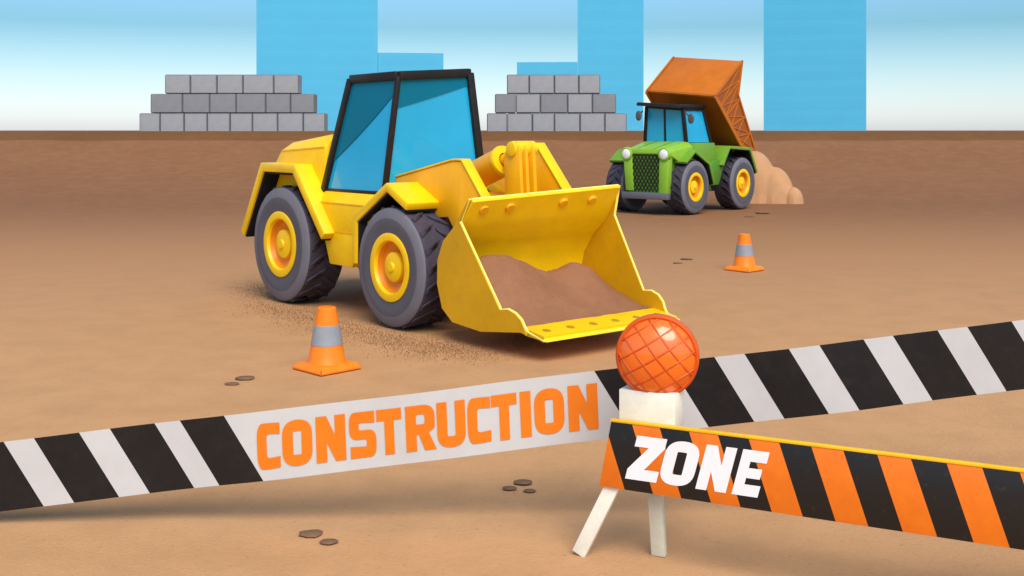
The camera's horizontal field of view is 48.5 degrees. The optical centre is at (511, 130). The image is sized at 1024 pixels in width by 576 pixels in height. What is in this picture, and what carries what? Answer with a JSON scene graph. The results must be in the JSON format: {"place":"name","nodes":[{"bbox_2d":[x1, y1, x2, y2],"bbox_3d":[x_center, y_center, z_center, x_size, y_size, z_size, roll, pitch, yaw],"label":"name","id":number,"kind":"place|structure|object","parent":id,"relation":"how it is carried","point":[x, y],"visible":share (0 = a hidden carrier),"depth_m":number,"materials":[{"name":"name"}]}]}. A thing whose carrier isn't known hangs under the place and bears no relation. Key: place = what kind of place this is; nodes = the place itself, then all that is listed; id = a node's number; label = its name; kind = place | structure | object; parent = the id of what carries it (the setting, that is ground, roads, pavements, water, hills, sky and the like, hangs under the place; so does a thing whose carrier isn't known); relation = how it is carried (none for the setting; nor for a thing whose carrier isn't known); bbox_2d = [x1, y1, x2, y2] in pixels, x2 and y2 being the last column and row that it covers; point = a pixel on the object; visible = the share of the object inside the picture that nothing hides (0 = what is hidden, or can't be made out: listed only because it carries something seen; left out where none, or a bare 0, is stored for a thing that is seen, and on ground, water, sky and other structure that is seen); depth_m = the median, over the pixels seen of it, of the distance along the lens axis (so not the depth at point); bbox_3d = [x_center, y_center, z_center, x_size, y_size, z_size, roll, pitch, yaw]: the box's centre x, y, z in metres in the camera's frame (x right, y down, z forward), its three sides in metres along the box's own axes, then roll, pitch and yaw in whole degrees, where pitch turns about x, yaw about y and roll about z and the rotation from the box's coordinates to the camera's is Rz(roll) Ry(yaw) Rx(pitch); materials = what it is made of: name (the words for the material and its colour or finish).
{"place":"outdoors","nodes":[
{"label":"outdoors","id":0,"kind":"place"},
{"bbox_2d":[160,113,184,130],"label":"concrete block","id":1,"kind":"object","parent":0,"point":[171,121],"depth_m":59.99,"materials":[{"name":"grey concrete"}]},
{"bbox_2d":[151,94,182,112],"bbox_3d":[-18.253,-1.424,60.456,1.680,1.012,0.950,0,0,0],"label":"concrete block","id":2,"kind":"object","parent":1,"relation":"on","point":[166,103],"depth_m":59.98,"materials":[{"name":"grey concrete"}]},
{"bbox_2d":[165,75,190,93],"bbox_3d":[-17.662,-2.446,60.460,1.342,1.012,0.950,0,0,0],"label":"concrete block","id":3,"kind":"object","parent":2,"relation":"on","point":[177,84],"depth_m":59.98,"materials":[{"name":"grey concrete"}]},
{"bbox_2d":[184,113,207,130],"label":"concrete block","id":4,"kind":"object","parent":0,"point":[195,121],"depth_m":60.01,"materials":[{"name":"grey concrete"}]},
{"bbox_2d":[183,94,209,112],"bbox_3d":[-16.690,-1.424,60.472,1.427,1.012,0.950,0,0,0],"label":"concrete block","id":5,"kind":"object","parent":4,"relation":"on","point":[196,103],"depth_m":60.00,"materials":[{"name":"grey concrete"}]},
{"bbox_2d":[191,75,217,93],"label":"concrete block","id":6,"kind":"structure","parent":5,"relation":"on","point":[203,84],"depth_m":59.99,"materials":[{"name":"grey concrete"}]},
{"bbox_2d":[207,113,230,130],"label":"concrete block","id":7,"kind":"structure","parent":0,"point":[218,121],"depth_m":59.98,"materials":[{"name":"grey concrete"}]},
{"bbox_2d":[210,94,236,112],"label":"concrete block","id":8,"kind":"structure","parent":7,"relation":"on","point":[222,103],"depth_m":59.98,"materials":[{"name":"grey concrete"}]},
{"bbox_2d":[217,75,243,93],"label":"concrete block","id":9,"kind":"structure","parent":8,"relation":"on","point":[229,84],"depth_m":60.01,"materials":[{"name":"grey concrete"}]},
{"bbox_2d":[230,113,252,130],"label":"concrete block","id":10,"kind":"structure","parent":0,"point":[241,121],"depth_m":60.00,"materials":[{"name":"grey concrete"}]},
{"bbox_2d":[236,94,265,112],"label":"concrete block","id":11,"kind":"structure","parent":10,"relation":"on","point":[250,103],"depth_m":59.98,"materials":[{"name":"grey concrete"}]},
{"bbox_2d":[243,75,274,93],"bbox_3d":[-13.405,-2.446,60.493,1.617,1.012,0.950,0,0,0],"label":"concrete block","id":12,"kind":"object","parent":11,"relation":"on","point":[258,84],"depth_m":60.02,"materials":[{"name":"grey concrete"}]},
{"bbox_2d":[253,113,277,130],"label":"concrete block","id":13,"kind":"object","parent":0,"point":[265,121],"depth_m":59.99,"materials":[{"name":"grey concrete"}]},
{"bbox_2d":[278,113,303,130],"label":"concrete block","id":14,"kind":"object","parent":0,"point":[290,121],"depth_m":59.98,"materials":[{"name":"grey concrete"}]},
{"bbox_2d":[266,94,290,112],"bbox_3d":[-12.359,-1.424,60.472,1.300,1.012,0.950,0,0,0],"label":"concrete block","id":15,"kind":"object","parent":14,"relation":"on","point":[278,103],"depth_m":60.00,"materials":[{"name":"grey concrete"}]},
{"bbox_2d":[274,75,301,93],"bbox_3d":[-11.926,-2.446,60.478,1.321,1.012,0.950,0,0,0],"label":"concrete block","id":16,"kind":"object","parent":15,"relation":"on","point":[287,84],"depth_m":60.00,"materials":[{"name":"grey concrete"}]},
{"bbox_2d":[291,94,316,112],"bbox_3d":[-11.070,-1.424,60.488,1.258,1.012,0.950,0,0,0],"label":"concrete block","id":17,"kind":"object","parent":14,"relation":"on","point":[303,103],"depth_m":60.01,"materials":[{"name":"grey concrete"}]},
{"bbox_2d":[303,113,327,130],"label":"concrete block","id":18,"kind":"object","parent":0,"point":[315,121],"depth_m":60.00,"materials":[{"name":"grey concrete"}]},
{"bbox_2d":[256,0,442,130],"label":"city building","id":19,"kind":"structure","parent":0,"point":[324,49],"depth_m":269.16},
{"bbox_2d":[218,277,613,370],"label":"loose soil","id":20,"kind":"structure","parent":0,"point":[443,345],"depth_m":13.52,"materials":[{"name":"brown soil"}]},
{"bbox_2d":[0,130,1023,575],"bbox_3d":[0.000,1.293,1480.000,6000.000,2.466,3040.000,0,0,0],"label":"ground","id":21,"kind":"structure","parent":0,"point":[124,264],"depth_m":13.15,"materials":[{"name":"brown soil"}]},
{"bbox_2d":[224,382,238,384],"bbox_3d":[-2.762,2.495,11.199,0.154,0.018,0.115,0,0,0],"label":"earth clod","id":22,"kind":"object","parent":21,"relation":"on","point":[232,383],"visible":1,"depth_m":11.17,"materials":[{"name":"soil"}]},
{"bbox_2d":[235,376,254,379],"bbox_3d":[-2.694,2.494,11.454,0.196,0.026,0.188,0,0,0],"label":"earth clod","id":23,"kind":"object","parent":21,"relation":"on","point":[245,377],"visible":1,"depth_m":11.41,"materials":[{"name":"soil"}]},
{"bbox_2d":[299,529,322,536],"bbox_3d":[-1.248,2.495,7.037,0.147,0.019,0.137,0,0,0],"label":"earth clod","id":24,"kind":"object","parent":21,"relation":"on","point":[312,533],"visible":1,"depth_m":7.02,"materials":[{"name":"soil"}]},
{"bbox_2d":[292,306,360,375],"bbox_3d":[-1.942,2.175,11.913,0.516,0.650,0.516,0,0,-45],"label":"traffic cone","id":25,"kind":"object","parent":21,"relation":"on","point":[326,355],"visible":1,"depth_m":11.79,"materials":[{"name":"orange plastic"}]},
{"bbox_2d":[320,538,338,544],"bbox_3d":[-1.111,2.497,6.900,0.117,0.014,0.103,0,0,0],"label":"earth clod","id":26,"kind":"object","parent":21,"relation":"on","point":[328,541],"visible":1,"depth_m":6.89,"materials":[{"name":"soil"}]},
{"bbox_2d":[241,68,679,341],"bbox_3d":[-1.043,0.820,15.498,2.340,3.359,6.933,0,0,-40],"label":"wheel loader","id":27,"kind":"object","parent":21,"relation":"on","point":[406,196],"visible":0.96,"depth_m":14.55,"materials":[{"name":"yellow paint"}]},
{"bbox_2d":[479,254,649,326],"bbox_3d":[0.479,1.827,13.684,2.090,0.708,1.520,0,0,-40],"label":"soil heap","id":28,"kind":"object","parent":27,"relation":"in","point":[530,295],"visible":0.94,"depth_m":13.37,"materials":[{"name":"brown soil"}]},
{"bbox_2d":[502,486,516,489],"bbox_3d":[-0.016,2.497,7.934,0.102,0.013,0.085,0,0,0],"label":"earth clod","id":29,"kind":"object","parent":21,"relation":"on","point":[509,487],"visible":1,"depth_m":7.92,"materials":[{"name":"soil"}]},
{"bbox_2d":[514,479,531,483],"bbox_3d":[0.077,2.496,8.068,0.135,0.016,0.116,0,0,0],"label":"earth clod","id":30,"kind":"object","parent":21,"relation":"on","point":[522,481],"visible":1,"depth_m":8.05,"materials":[{"name":"soil"}]},
{"bbox_2d":[523,489,535,491],"bbox_3d":[0.123,2.498,7.881,0.091,0.010,0.078,0,0,0],"label":"earth clod","id":31,"kind":"object","parent":21,"relation":"on","point":[529,490],"visible":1,"depth_m":7.87,"materials":[{"name":"soil"}]},
{"bbox_2d":[606,56,757,213],"bbox_3d":[5.317,0.030,35.742,2.770,4.940,4.980,0,0,40],"label":"dump truck","id":32,"kind":"object","parent":21,"relation":"on","point":[677,161],"visible":0.99,"depth_m":35.01,"materials":[{"name":"green paint"}]},
{"bbox_2d":[724,233,764,271],"bbox_3d":[4.162,2.175,20.344,0.516,0.650,0.516,0,0,-43],"label":"traffic cone","id":33,"kind":"object","parent":21,"relation":"on","point":[744,260],"visible":1,"depth_m":20.22,"materials":[{"name":"orange plastic"}]},
{"bbox_2d":[750,151,803,203],"bbox_3d":[8.740,1.713,39.693,2.567,2.009,2.147,0,0,0],"label":"soil heap","id":34,"kind":"object","parent":21,"relation":"on","point":[773,185],"visible":0.52,"depth_m":38.90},
{"bbox_2d":[573,313,1023,556],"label":"barricade","id":35,"kind":"object","parent":21,"relation":"on","point":[656,451],"visible":1,"depth_m":6.24,"materials":[{"name":"multicoloured paint"}]},
{"bbox_3d":[3.575,1.846,7.260,0.060,1.607,0.060,0,0,0],"label":"tape stake","id":36,"kind":"object","parent":21,"relation":"on","visible":0},
{"bbox_2d":[0,320,1023,511],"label":"barrier tape","id":37,"kind":"object","parent":36,"relation":"attached to","point":[840,377],"visible":0.95,"depth_m":7.20,"materials":[{"name":"white plastic"}]},
{"bbox_2d":[0,131,1023,140],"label":"embankment","id":38,"kind":"structure","parent":0,"point":[510,135],"depth_m":58.14,"materials":[{"name":"soil"}]},
{"bbox_2d":[140,113,160,130],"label":"concrete block","id":39,"kind":"object","parent":38,"relation":"on","point":[149,121],"depth_m":59.99,"materials":[{"name":"grey concrete"}]},
{"bbox_2d":[487,113,506,130],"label":"concrete block","id":40,"kind":"object","parent":38,"relation":"on","point":[496,121],"depth_m":60.00,"materials":[{"name":"grey concrete"}]},
{"bbox_2d":[495,94,515,112],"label":"concrete block","id":41,"kind":"object","parent":40,"relation":"on","point":[505,103],"depth_m":59.98,"materials":[{"name":"grey concrete"}]},
{"bbox_2d":[507,113,531,130],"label":"concrete block","id":42,"kind":"object","parent":38,"relation":"on","point":[519,121],"depth_m":60.02,"materials":[{"name":"grey concrete"}]},
{"bbox_2d":[516,94,539,112],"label":"concrete block","id":43,"kind":"object","parent":42,"relation":"on","point":[527,103],"depth_m":59.99,"materials":[{"name":"grey concrete"}]},
{"bbox_2d":[507,75,528,93],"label":"concrete block","id":44,"kind":"object","parent":43,"relation":"on","point":[517,84],"depth_m":60.01,"materials":[{"name":"grey concrete"}]},
{"bbox_2d":[532,113,553,130],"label":"concrete block","id":45,"kind":"object","parent":38,"relation":"on","point":[542,121],"depth_m":59.98,"materials":[{"name":"grey concrete"}]},
{"bbox_2d":[554,113,579,130],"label":"concrete block","id":46,"kind":"object","parent":38,"relation":"on","point":[566,121],"depth_m":60.01,"materials":[{"name":"grey concrete"}]},
{"bbox_2d":[540,94,566,112],"bbox_3d":[2.218,-1.424,60.488,1.427,1.012,0.950,0,0,0],"label":"concrete block","id":47,"kind":"object","parent":46,"relation":"on","point":[553,103],"depth_m":60.01,"materials":[{"name":"grey concrete"}]},
{"bbox_2d":[529,75,553,93],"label":"concrete block","id":48,"kind":"object","parent":47,"relation":"on","point":[541,84],"depth_m":59.99,"materials":[{"name":"grey concrete"}]},
{"bbox_2d":[554,75,578,93],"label":"concrete block","id":49,"kind":"object","parent":47,"relation":"on","point":[566,84],"depth_m":60.00,"materials":[{"name":"grey concrete"}]},
{"bbox_2d":[580,113,604,130],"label":"concrete block","id":50,"kind":"object","parent":38,"relation":"on","point":[592,121],"depth_m":59.99,"materials":[{"name":"grey concrete"}]},
{"bbox_2d":[567,94,591,112],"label":"concrete block","id":51,"kind":"object","parent":50,"relation":"on","point":[579,103],"depth_m":59.99,"materials":[{"name":"grey concrete"}]},
{"bbox_2d":[578,75,599,93],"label":"concrete block","id":52,"kind":"object","parent":51,"relation":"on","point":[589,84],"depth_m":59.98,"materials":[{"name":"grey concrete"}]},
{"bbox_2d":[604,113,626,130],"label":"concrete block","id":53,"kind":"object","parent":38,"relation":"on","point":[615,121],"depth_m":59.99,"materials":[{"name":"grey concrete"}]},
{"bbox_2d":[592,94,615,112],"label":"concrete block","id":54,"kind":"object","parent":53,"relation":"on","point":[603,103],"depth_m":60.00,"materials":[{"name":"grey concrete"}]},
{"bbox_2d":[0,0,1023,129],"label":"sky","id":55,"kind":"structure","parent":0,"point":[65,64],"materials":[{"name":"blue"}]},
{"bbox_2d":[517,0,643,130],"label":"city building","id":56,"kind":"structure","parent":0,"point":[611,43],"depth_m":269.53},
{"bbox_2d":[764,0,865,130],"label":"city building","id":57,"kind":"structure","parent":0,"point":[814,65],"depth_m":269.96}
]}

